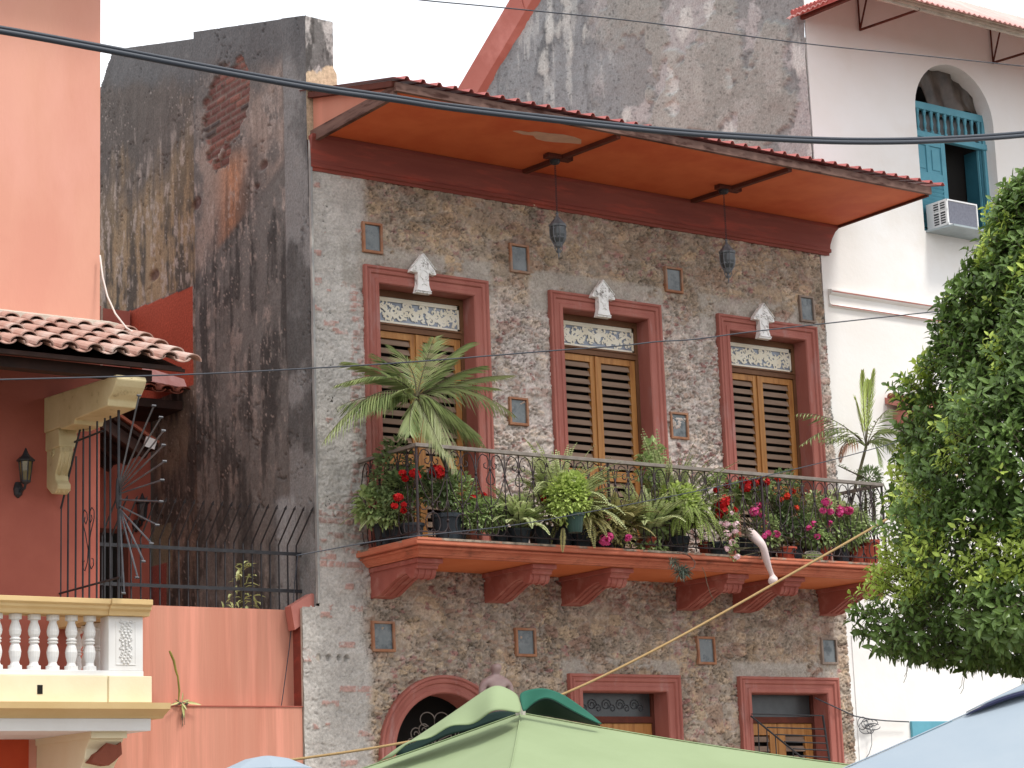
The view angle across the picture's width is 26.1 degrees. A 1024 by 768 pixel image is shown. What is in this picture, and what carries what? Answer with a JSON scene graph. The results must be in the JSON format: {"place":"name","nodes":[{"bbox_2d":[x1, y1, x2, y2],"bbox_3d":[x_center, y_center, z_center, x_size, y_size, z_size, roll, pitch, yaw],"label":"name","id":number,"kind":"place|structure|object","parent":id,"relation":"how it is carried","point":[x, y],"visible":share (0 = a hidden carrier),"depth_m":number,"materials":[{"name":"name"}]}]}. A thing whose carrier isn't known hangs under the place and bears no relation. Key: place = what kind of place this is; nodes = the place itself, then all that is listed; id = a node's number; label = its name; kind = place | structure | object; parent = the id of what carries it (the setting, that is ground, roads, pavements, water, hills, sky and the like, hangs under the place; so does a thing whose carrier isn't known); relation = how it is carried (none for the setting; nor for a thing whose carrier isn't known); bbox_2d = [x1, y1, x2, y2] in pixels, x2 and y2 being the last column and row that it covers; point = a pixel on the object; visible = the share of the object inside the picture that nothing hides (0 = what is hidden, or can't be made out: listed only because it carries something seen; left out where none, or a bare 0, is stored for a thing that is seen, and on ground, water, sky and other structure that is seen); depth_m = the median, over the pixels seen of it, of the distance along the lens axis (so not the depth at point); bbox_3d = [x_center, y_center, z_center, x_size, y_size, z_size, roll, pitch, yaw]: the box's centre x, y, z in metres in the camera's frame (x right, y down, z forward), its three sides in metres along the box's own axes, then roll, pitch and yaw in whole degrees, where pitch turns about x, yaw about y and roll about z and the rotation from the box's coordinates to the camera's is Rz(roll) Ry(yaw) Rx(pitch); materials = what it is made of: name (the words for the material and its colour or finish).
{"place":"outdoors","nodes":[
{"label":"outdoors","id":0,"kind":"place"},
{"bbox_2d":[100,0,804,86],"label":"sky","id":1,"kind":"structure","parent":0,"point":[434,42],"materials":[{"name":"white"}]},
{"bbox_2d":[0,311,935,379],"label":"thin wire","id":2,"kind":"object","parent":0,"point":[444,359],"visible":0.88,"depth_m":19.01,"materials":[{"name":"grey"}]},
{"bbox_2d":[466,663,513,731],"bbox_3d":[-0.290,3.340,23.081,0.434,0.781,0.650,6,-14,-35],"label":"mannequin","id":3,"kind":"object","parent":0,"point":[495,678],"visible":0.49,"depth_m":22.91},
{"bbox_2d":[0,25,1023,144],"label":"power cable","id":4,"kind":"object","parent":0,"point":[163,59],"visible":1,"depth_m":17.25,"materials":[{"name":"grey plastic"}]},
{"bbox_2d":[522,490,550,525],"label":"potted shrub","id":5,"kind":"object","parent":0,"point":[537,500],"visible":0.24,"depth_m":23.28,"materials":[{"name":"green plant"}]},
{"bbox_2d":[291,473,963,760],"bbox_3d":[1.463,2.043,21.292,8.893,3.129,0.026,6,-14,-35],"label":"rope","id":6,"kind":"object","parent":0,"point":[637,658],"visible":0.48,"depth_m":21.17,"materials":[{"name":"beige fabric"}]},
{"bbox_2d":[420,0,1023,66],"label":"thin wire","id":7,"kind":"object","parent":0,"point":[711,31],"visible":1,"depth_m":21.64,"materials":[{"name":"grey"}]},
{"bbox_2d":[458,0,1023,761],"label":"white building","id":8,"kind":"structure","parent":0,"point":[898,262],"depth_m":28.99,"materials":[{"name":"paint"}]},
{"bbox_2d":[857,718,879,756],"bbox_3d":[4.296,4.251,26.493,0.381,0.504,0.060,6,-14,-35],"label":"cable coil","id":9,"kind":"object","parent":8,"relation":"attached to","point":[867,725],"visible":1,"depth_m":26.50,"materials":[{"name":"grey metal"}]},
{"bbox_2d":[915,70,990,230],"bbox_3d":[5.772,-3.070,29.792,2.000,2.900,0.400,6,-14,-35],"label":"arched window","id":10,"kind":"structure","parent":8,"relation":"in","point":[943,107],"depth_m":29.96,"materials":[{"name":"teal paint"}]},
{"bbox_2d":[926,199,983,241],"bbox_3d":[5.943,-2.124,29.067,1.100,0.500,0.520,6,-14,-35],"label":"air conditioner","id":11,"kind":"object","parent":8,"relation":"attached to","point":[952,218],"visible":0.94,"depth_m":28.91,"materials":[{"name":"white metal"}]},
{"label":"ground","id":12,"kind":"structure","parent":0,"visible":0},
{"bbox_2d":[0,0,201,767],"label":"salmon building","id":13,"kind":"structure","parent":12,"relation":"on","point":[75,688],"depth_m":21.13,"materials":[{"name":"paint"}]},
{"bbox_2d":[13,448,34,497],"bbox_3d":[-4.658,0.846,21.035,0.156,0.465,0.266,6,-14,-35],"label":"wall lantern","id":14,"kind":"object","parent":13,"relation":"attached to","point":[25,460],"depth_m":20.98,"materials":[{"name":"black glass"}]},
{"bbox_2d":[59,416,120,598],"bbox_3d":[-3.974,1.204,20.735,0.032,1.780,1.354,6,-14,-35],"label":"balcony grille","id":15,"kind":"object","parent":13,"relation":"on","point":[82,587],"visible":0.87,"depth_m":20.73,"materials":[{"name":"black metal"}]},
{"bbox_2d":[115,394,166,598],"bbox_3d":[-3.348,0.982,19.884,0.052,1.826,0.977,6,-14,-35],"label":"spike fan","id":16,"kind":"object","parent":15,"relation":"attached to","point":[120,484],"visible":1,"depth_m":20.09},
{"bbox_2d":[99,255,131,330],"bbox_3d":[-3.869,-0.849,21.701,0.626,0.996,0.065,-13,-16,41],"label":"white cable","id":17,"kind":"object","parent":13,"relation":"hanging from","point":[117,316],"visible":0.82,"depth_m":21.79,"materials":[{"name":"beige plastic"}]},
{"bbox_2d":[227,756,311,767],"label":"parasol","id":18,"kind":"object","parent":12,"relation":"on","point":[269,762],"visible":1,"depth_m":12.10,"materials":[{"name":"white fabric"}]},
{"bbox_2d":[363,686,849,767],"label":"parasol","id":19,"kind":"object","parent":12,"relation":"on","point":[515,736],"visible":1,"depth_m":10.12,"materials":[{"name":"green fabric"}]},
{"bbox_2d":[299,76,944,767],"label":"stone building","id":20,"kind":"structure","parent":12,"relation":"on","point":[429,222],"depth_m":24.71,"materials":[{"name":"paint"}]},
{"bbox_2d":[361,221,382,254],"bbox_3d":[-1.512,-1.569,23.733,0.253,0.340,0.075,6,-14,-35],"label":"niche window","id":21,"kind":"structure","parent":20,"relation":"in","point":[370,230],"depth_m":23.72,"materials":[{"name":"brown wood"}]},
{"bbox_2d":[350,481,403,542],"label":"potted shrub","id":22,"kind":"object","parent":20,"relation":"on","point":[365,491],"visible":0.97,"depth_m":22.50,"materials":[{"name":"green plant"}]},
{"bbox_2d":[370,621,395,651],"bbox_3d":[-1.344,2.621,22.874,0.286,0.318,0.075,6,-14,-35],"label":"niche window","id":23,"kind":"structure","parent":20,"relation":"in","point":[384,640],"depth_m":22.86,"materials":[{"name":"brown wood"}]},
{"bbox_2d":[340,505,429,545],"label":"potted fern","id":24,"kind":"object","parent":20,"relation":"on","point":[376,526],"visible":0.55,"depth_m":22.63,"materials":[{"name":"green plant"}]},
{"bbox_2d":[367,434,424,539],"bbox_3d":[-1.167,1.055,22.516,0.544,1.154,0.656,6,-14,-35],"label":"potted geranium","id":25,"kind":"object","parent":20,"relation":"on","point":[392,480],"visible":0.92,"depth_m":22.44,"materials":[{"name":"green plant"}]},
{"bbox_2d":[322,335,517,538],"bbox_3d":[-0.879,0.527,22.738,2.746,2.258,1.001,6,-14,-35],"label":"potted palm","id":26,"kind":"object","parent":20,"relation":"on","point":[429,409],"visible":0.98,"depth_m":22.77,"materials":[{"name":"green plant"}]},
{"bbox_2d":[378,675,478,761],"bbox_3d":[-0.804,4.714,23.061,1.620,3.300,0.578,6,-14,-35],"label":"arched doorway","id":27,"kind":"structure","parent":20,"relation":"in","point":[424,703],"depth_m":23.22,"materials":[{"name":"red paint"}]},
{"bbox_2d":[362,264,495,547],"bbox_3d":[-0.975,0.388,23.850,1.605,3.200,0.418,6,-14,-35],"label":"french door","id":28,"kind":"structure","parent":20,"relation":"in","point":[457,309],"depth_m":24.05,"materials":[{"name":"red paint"}]},
{"bbox_2d":[394,463,464,538],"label":"potted geranium","id":29,"kind":"object","parent":20,"relation":"on","point":[440,476],"visible":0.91,"depth_m":22.46,"materials":[{"name":"green plant"}]},
{"bbox_2d":[443,470,510,541],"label":"potted shrub","id":30,"kind":"object","parent":20,"relation":"on","point":[469,478],"visible":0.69,"depth_m":22.72,"materials":[{"name":"green plant"}]},
{"bbox_2d":[457,494,554,543],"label":"potted shrub","id":31,"kind":"object","parent":20,"relation":"on","point":[481,520],"visible":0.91,"depth_m":22.68,"materials":[{"name":"green plant"}]},
{"bbox_2d":[507,396,528,426],"bbox_3d":[0.064,0.307,24.432,0.259,0.316,0.075,6,-14,-35],"label":"niche window","id":32,"kind":"structure","parent":20,"relation":"in","point":[521,411],"depth_m":24.42,"materials":[{"name":"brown wood"}]},
{"bbox_2d":[508,243,529,274],"bbox_3d":[0.072,-1.407,24.839,0.272,0.335,0.075,6,-14,-35],"label":"niche window","id":33,"kind":"structure","parent":20,"relation":"in","point":[519,258],"depth_m":24.83,"materials":[{"name":"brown wood"}]},
{"bbox_2d":[485,485,559,542],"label":"potted fern","id":34,"kind":"object","parent":20,"relation":"on","point":[519,511],"visible":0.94,"depth_m":22.81,"materials":[{"name":"green plant"}]},
{"bbox_2d":[513,627,536,656],"bbox_3d":[0.138,2.801,23.902,0.273,0.310,0.075,6,-14,-35],"label":"niche window","id":35,"kind":"structure","parent":20,"relation":"in","point":[526,646],"depth_m":23.89,"materials":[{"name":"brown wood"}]},
{"bbox_2d":[548,158,566,257],"bbox_3d":[0.496,-1.938,24.387,0.194,1.125,0.194,6,-14,-35],"label":"hanging lantern","id":36,"kind":"object","parent":20,"relation":"hanging from","point":[557,225],"visible":1,"depth_m":24.27,"materials":[{"name":"black metal"}]},
{"bbox_2d":[506,438,637,545],"bbox_3d":[0.625,1.112,23.213,1.478,1.198,1.062,0,-12,-11],"label":"potted fern","id":37,"kind":"object","parent":20,"relation":"on","point":[540,488],"visible":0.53,"depth_m":23.23,"materials":[{"name":"green plant"}]},
{"bbox_2d":[542,501,628,546],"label":"potted fern","id":38,"kind":"object","parent":20,"relation":"on","point":[587,522],"visible":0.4,"depth_m":23.18,"materials":[{"name":"green plant"}]},
{"bbox_2d":[296,436,915,555],"bbox_3d":[1.384,1.102,23.212,8.408,1.799,0.012,6,-14,-35],"label":"thin wire","id":39,"kind":"object","parent":20,"relation":"attached to","point":[585,512],"visible":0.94,"depth_m":22.65,"materials":[{"name":"grey"}]},
{"bbox_2d":[592,518,620,547],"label":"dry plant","id":40,"kind":"object","parent":20,"relation":"on","point":[597,544],"visible":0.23,"depth_m":23.52,"materials":[{"name":"plant"}]},
{"bbox_2d":[547,290,668,548],"bbox_3d":[1.032,0.605,25.248,1.615,3.200,0.418,6,-14,-35],"label":"french door","id":41,"kind":"structure","parent":20,"relation":"in","point":[605,398],"depth_m":25.48,"materials":[{"name":"red paint"}]},
{"bbox_2d":[357,443,886,561],"bbox_3d":[1.390,1.460,24.421,6.555,0.974,1.148,6,-14,-35],"label":"balcony railing","id":42,"kind":"object","parent":20,"relation":"on","point":[868,486],"visible":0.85,"depth_m":23.70,"materials":[{"name":"brown metal"}]},
{"bbox_2d":[541,469,602,551],"bbox_3d":[0.653,1.302,23.011,0.479,0.965,0.821,-10,-14,33],"label":"hanging pot","id":43,"kind":"object","parent":42,"relation":"hanging from","point":[565,485],"visible":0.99,"depth_m":22.84,"materials":[{"name":"green plastic"}]},
{"bbox_2d":[566,673,683,741],"bbox_3d":[1.209,4.900,24.383,1.570,3.330,0.438,6,-14,-35],"label":"lower door","id":44,"kind":"structure","parent":20,"relation":"in","point":[638,703],"depth_m":24.79,"materials":[{"name":"red paint"}]},
{"bbox_2d":[581,499,671,550],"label":"bougainvillea","id":45,"kind":"object","parent":20,"relation":"on","point":[604,540],"visible":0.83,"depth_m":23.46,"materials":[{"name":"green plant"}]},
{"bbox_2d":[591,485,663,548],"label":"potted fern","id":46,"kind":"object","parent":20,"relation":"on","point":[627,510],"visible":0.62,"depth_m":23.55,"materials":[{"name":"green plant"}]},
{"bbox_2d":[616,479,702,549],"bbox_3d":[1.607,1.368,23.785,0.867,0.858,0.847,-4,-12,10],"label":"potted fern","id":47,"kind":"object","parent":20,"relation":"on","point":[665,510],"visible":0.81,"depth_m":23.82,"materials":[{"name":"plant"}]},
{"bbox_2d":[634,435,711,553],"bbox_3d":[1.848,1.257,24.544,1.161,1.367,0.407,6,-14,-35],"label":"potted shrub","id":48,"kind":"object","parent":20,"relation":"on","point":[649,441],"visible":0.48,"depth_m":24.41,"materials":[{"name":"green plant"}]},
{"bbox_2d":[662,266,683,293],"bbox_3d":[1.905,-1.229,26.120,0.269,0.311,0.075,6,-14,-35],"label":"niche window","id":49,"kind":"structure","parent":20,"relation":"in","point":[673,276],"depth_m":26.11,"materials":[{"name":"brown wood"}]},
{"bbox_2d":[669,411,689,439],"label":"niche window","id":50,"kind":"structure","parent":20,"relation":"in","point":[683,433],"depth_m":25.73,"materials":[{"name":"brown wood"}]},
{"bbox_2d":[633,516,728,554],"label":"potted shrub","id":51,"kind":"object","parent":20,"relation":"on","point":[665,530],"visible":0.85,"depth_m":24.00,"materials":[{"name":"green plant"}]},
{"bbox_2d":[668,552,695,582],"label":"air plant","id":52,"kind":"object","parent":20,"relation":"hanging from","point":[681,574],"visible":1,"depth_m":23.72,"materials":[{"name":"green plant"}]},
{"bbox_2d":[660,474,719,551],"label":"potted fern","id":53,"kind":"object","parent":20,"relation":"on","point":[679,537],"visible":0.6,"depth_m":24.09,"materials":[{"name":"green plant"}]},
{"bbox_2d":[641,428,762,549],"bbox_3d":[2.079,1.134,24.213,1.244,1.457,1.211,-5,-12,12],"label":"potted fern","id":54,"kind":"object","parent":20,"relation":"on","point":[685,476],"visible":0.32,"depth_m":24.36,"materials":[{"name":"green plant"}]},
{"bbox_2d":[694,636,716,664],"bbox_3d":[2.221,3.065,25.345,0.277,0.320,0.075,6,-14,-35],"label":"niche window","id":55,"kind":"structure","parent":20,"relation":"in","point":[706,650],"depth_m":25.33,"materials":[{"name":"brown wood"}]},
{"bbox_2d":[653,480,758,555],"bbox_3d":[2.268,1.478,24.322,1.533,0.815,0.748,6,-14,-35],"label":"potted fern","id":56,"kind":"object","parent":20,"relation":"on","point":[691,507],"visible":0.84,"depth_m":24.02,"materials":[{"name":"green plant"}]},
{"bbox_2d":[719,189,735,282],"bbox_3d":[2.502,-1.726,25.761,0.194,1.125,0.194,6,-14,-35],"label":"hanging lantern","id":57,"kind":"object","parent":20,"relation":"hanging from","point":[727,252],"visible":1,"depth_m":25.65,"materials":[{"name":"black metal"}]},
{"bbox_2d":[701,468,775,556],"bbox_3d":[2.544,1.488,24.918,0.415,1.018,1.146,-11,-15,38],"label":"potted geranium","id":58,"kind":"object","parent":20,"relation":"on","point":[725,503],"visible":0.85,"depth_m":24.62,"materials":[{"name":"green plant"}]},
{"bbox_2d":[718,505,796,561],"bbox_3d":[2.683,1.703,24.710,0.418,0.666,1.343,-12,-16,41],"label":"potted petunia","id":59,"kind":"object","parent":20,"relation":"on","point":[734,525],"visible":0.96,"depth_m":24.45,"materials":[{"name":"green plant"}]},
{"bbox_2d":[746,528,777,583],"bbox_3d":[2.773,1.923,24.592,0.299,0.673,0.348,6,-14,-35],"label":"mannequin","id":60,"kind":"object","parent":20,"relation":"on","point":[757,540],"visible":0.96,"depth_m":24.47},
{"bbox_2d":[730,476,803,558],"bbox_3d":[2.918,1.527,25.089,1.161,0.984,0.500,6,-14,-35],"label":"potted geranium","id":61,"kind":"object","parent":20,"relation":"on","point":[748,493],"visible":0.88,"depth_m":24.90,"materials":[{"name":"green plant"}]},
{"bbox_2d":[715,313,832,560],"bbox_3d":[3.063,0.824,26.663,1.605,3.200,0.418,6,-14,-35],"label":"french door","id":62,"kind":"structure","parent":20,"relation":"in","point":[764,384],"depth_m":26.91,"materials":[{"name":"red paint"}]},
{"bbox_2d":[748,502,821,558],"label":"bougainvillea","id":63,"kind":"object","parent":20,"relation":"on","point":[774,536],"visible":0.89,"depth_m":24.84,"materials":[{"name":"green plant"}]},
{"bbox_2d":[750,713,830,761],"bbox_3d":[3.262,4.200,25.700,1.224,0.712,0.025,6,-14,-35],"label":"iron guard","id":64,"kind":"object","parent":20,"relation":"attached to","point":[788,746],"visible":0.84,"depth_m":25.74,"materials":[{"name":"black metal"}]},
{"bbox_2d":[736,676,844,764],"bbox_3d":[3.212,5.117,25.778,1.570,3.330,0.438,6,-14,-35],"label":"lower door","id":65,"kind":"structure","parent":20,"relation":"in","point":[755,694],"depth_m":26.14,"materials":[{"name":"red paint"}]},
{"bbox_2d":[765,467,827,559],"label":"potted shrub","id":66,"kind":"object","parent":20,"relation":"on","point":[785,496],"visible":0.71,"depth_m":25.19,"materials":[{"name":"green plant"}]},
{"bbox_2d":[797,295,815,323],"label":"niche window","id":67,"kind":"structure","parent":20,"relation":"in","point":[806,304],"depth_m":27.29,"materials":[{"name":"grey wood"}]},
{"bbox_2d":[802,551,822,559],"bbox_3d":[3.410,1.972,25.067,0.309,0.142,0.165,6,-14,-35],"label":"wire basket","id":68,"kind":"object","parent":20,"relation":"on","point":[811,555],"visible":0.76,"depth_m":25.02,"materials":[{"name":"metal"}]},
{"bbox_2d":[798,512,849,561],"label":"bougainvillea","id":69,"kind":"object","parent":20,"relation":"on","point":[821,534],"visible":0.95,"depth_m":25.32,"materials":[{"name":"green plant"}]},
{"bbox_2d":[819,637,838,664],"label":"niche window","id":70,"kind":"structure","parent":20,"relation":"in","point":[828,655],"depth_m":26.43,"materials":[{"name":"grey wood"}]},
{"bbox_2d":[801,488,868,562],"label":"bougainvillea","id":71,"kind":"object","parent":20,"relation":"on","point":[841,509],"visible":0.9,"depth_m":25.49,"materials":[{"name":"plant"}]},
{"bbox_2d":[795,368,899,504],"bbox_3d":[4.032,0.965,26.369,2.095,2.525,0.566,8,-15,-39],"label":"potted palm","id":72,"kind":"object","parent":20,"relation":"on","point":[866,386],"visible":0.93,"depth_m":26.75,"materials":[{"name":"green plant"}]},
{"bbox_2d":[832,507,879,562],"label":"potted shrub","id":73,"kind":"object","parent":20,"relation":"on","point":[858,540],"visible":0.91,"depth_m":25.67,"materials":[{"name":"green plant"}]},
{"bbox_2d":[838,464,884,531],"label":"spiny plant","id":74,"kind":"object","parent":20,"relation":"on","point":[875,473],"visible":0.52,"depth_m":26.26,"materials":[{"name":"green plant"}]},
{"bbox_2d":[815,697,908,721],"bbox_3d":[4.211,3.916,26.477,1.530,0.294,0.014,6,-14,-35],"label":"tangled cable","id":75,"kind":"object","parent":20,"relation":"attached to","point":[859,716],"visible":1,"depth_m":26.42,"materials":[{"name":"black rubber"}]},
{"bbox_2d":[843,167,1023,693],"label":"street tree","id":76,"kind":"object","parent":12,"relation":"on","point":[980,403],"visible":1,"depth_m":15.33,"materials":[{"name":"green plant"}]},
{"bbox_2d":[843,684,1023,767],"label":"parasol","id":77,"kind":"object","parent":12,"relation":"on","point":[989,733],"visible":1,"depth_m":8.32,"materials":[{"name":"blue fabric"}]},
{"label":"pavement","id":78,"kind":"structure","parent":0,"visible":0},
{"bbox_2d":[100,306,313,767],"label":"terrace wall","id":79,"kind":"structure","parent":78,"relation":"on","point":[231,663],"depth_m":22.02,"materials":[{"name":"paint"}]},
{"bbox_2d":[100,532,122,598],"bbox_3d":[-4.722,2.374,25.257,0.568,1.353,0.024,6,-14,-35],"label":"terrace doorway","id":80,"kind":"structure","parent":79,"relation":"in","point":[114,588],"depth_m":25.38,"materials":[{"name":"red"}]},
{"bbox_2d":[132,493,149,531],"bbox_3d":[-4.317,1.494,25.635,0.148,0.442,0.253,6,-14,-35],"label":"wall lantern","id":81,"kind":"object","parent":79,"relation":"attached to","point":[139,508],"depth_m":25.59,"materials":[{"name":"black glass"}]},
{"bbox_2d":[143,436,156,448],"bbox_3d":[-4.053,0.637,24.593,0.160,0.199,0.137,6,-14,-35],"label":"floodlight","id":82,"kind":"object","parent":79,"relation":"attached to","point":[150,441],"visible":0.73,"depth_m":24.54,"materials":[{"name":"white metal"}]},
{"bbox_2d":[169,651,200,726],"bbox_3d":[-3.185,2.962,21.440,0.348,0.731,0.072,6,-14,-35],"label":"wall orchid","id":83,"kind":"object","parent":79,"relation":"attached to","point":[178,702],"depth_m":21.41,"materials":[{"name":"yellow plant"}]},
{"bbox_2d":[100,495,312,609],"bbox_3d":[-3.027,1.705,22.047,2.300,1.036,0.376,6,-14,-35],"label":"iron fence","id":84,"kind":"object","parent":79,"relation":"on","point":[215,587],"visible":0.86,"depth_m":22.15,"materials":[{"name":"black metal"}]},
{"bbox_2d":[222,561,264,608],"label":"terrace plant","id":85,"kind":"object","parent":79,"relation":"on","point":[238,573],"visible":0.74,"depth_m":22.77,"materials":[{"name":"green plant"}]},
{"bbox_2d":[281,556,297,705],"bbox_3d":[-2.301,2.791,22.353,0.347,2.146,0.009,6,-14,-35],"label":"dangling wire","id":86,"kind":"object","parent":79,"relation":"hanging from","point":[290,634],"visible":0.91,"depth_m":22.41,"materials":[{"name":"grey"}]},
{"bbox_2d":[100,15,340,764],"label":"party wall","id":87,"kind":"structure","parent":78,"relation":"on","point":[206,223],"depth_m":24.75,"materials":[{"name":"paint"}]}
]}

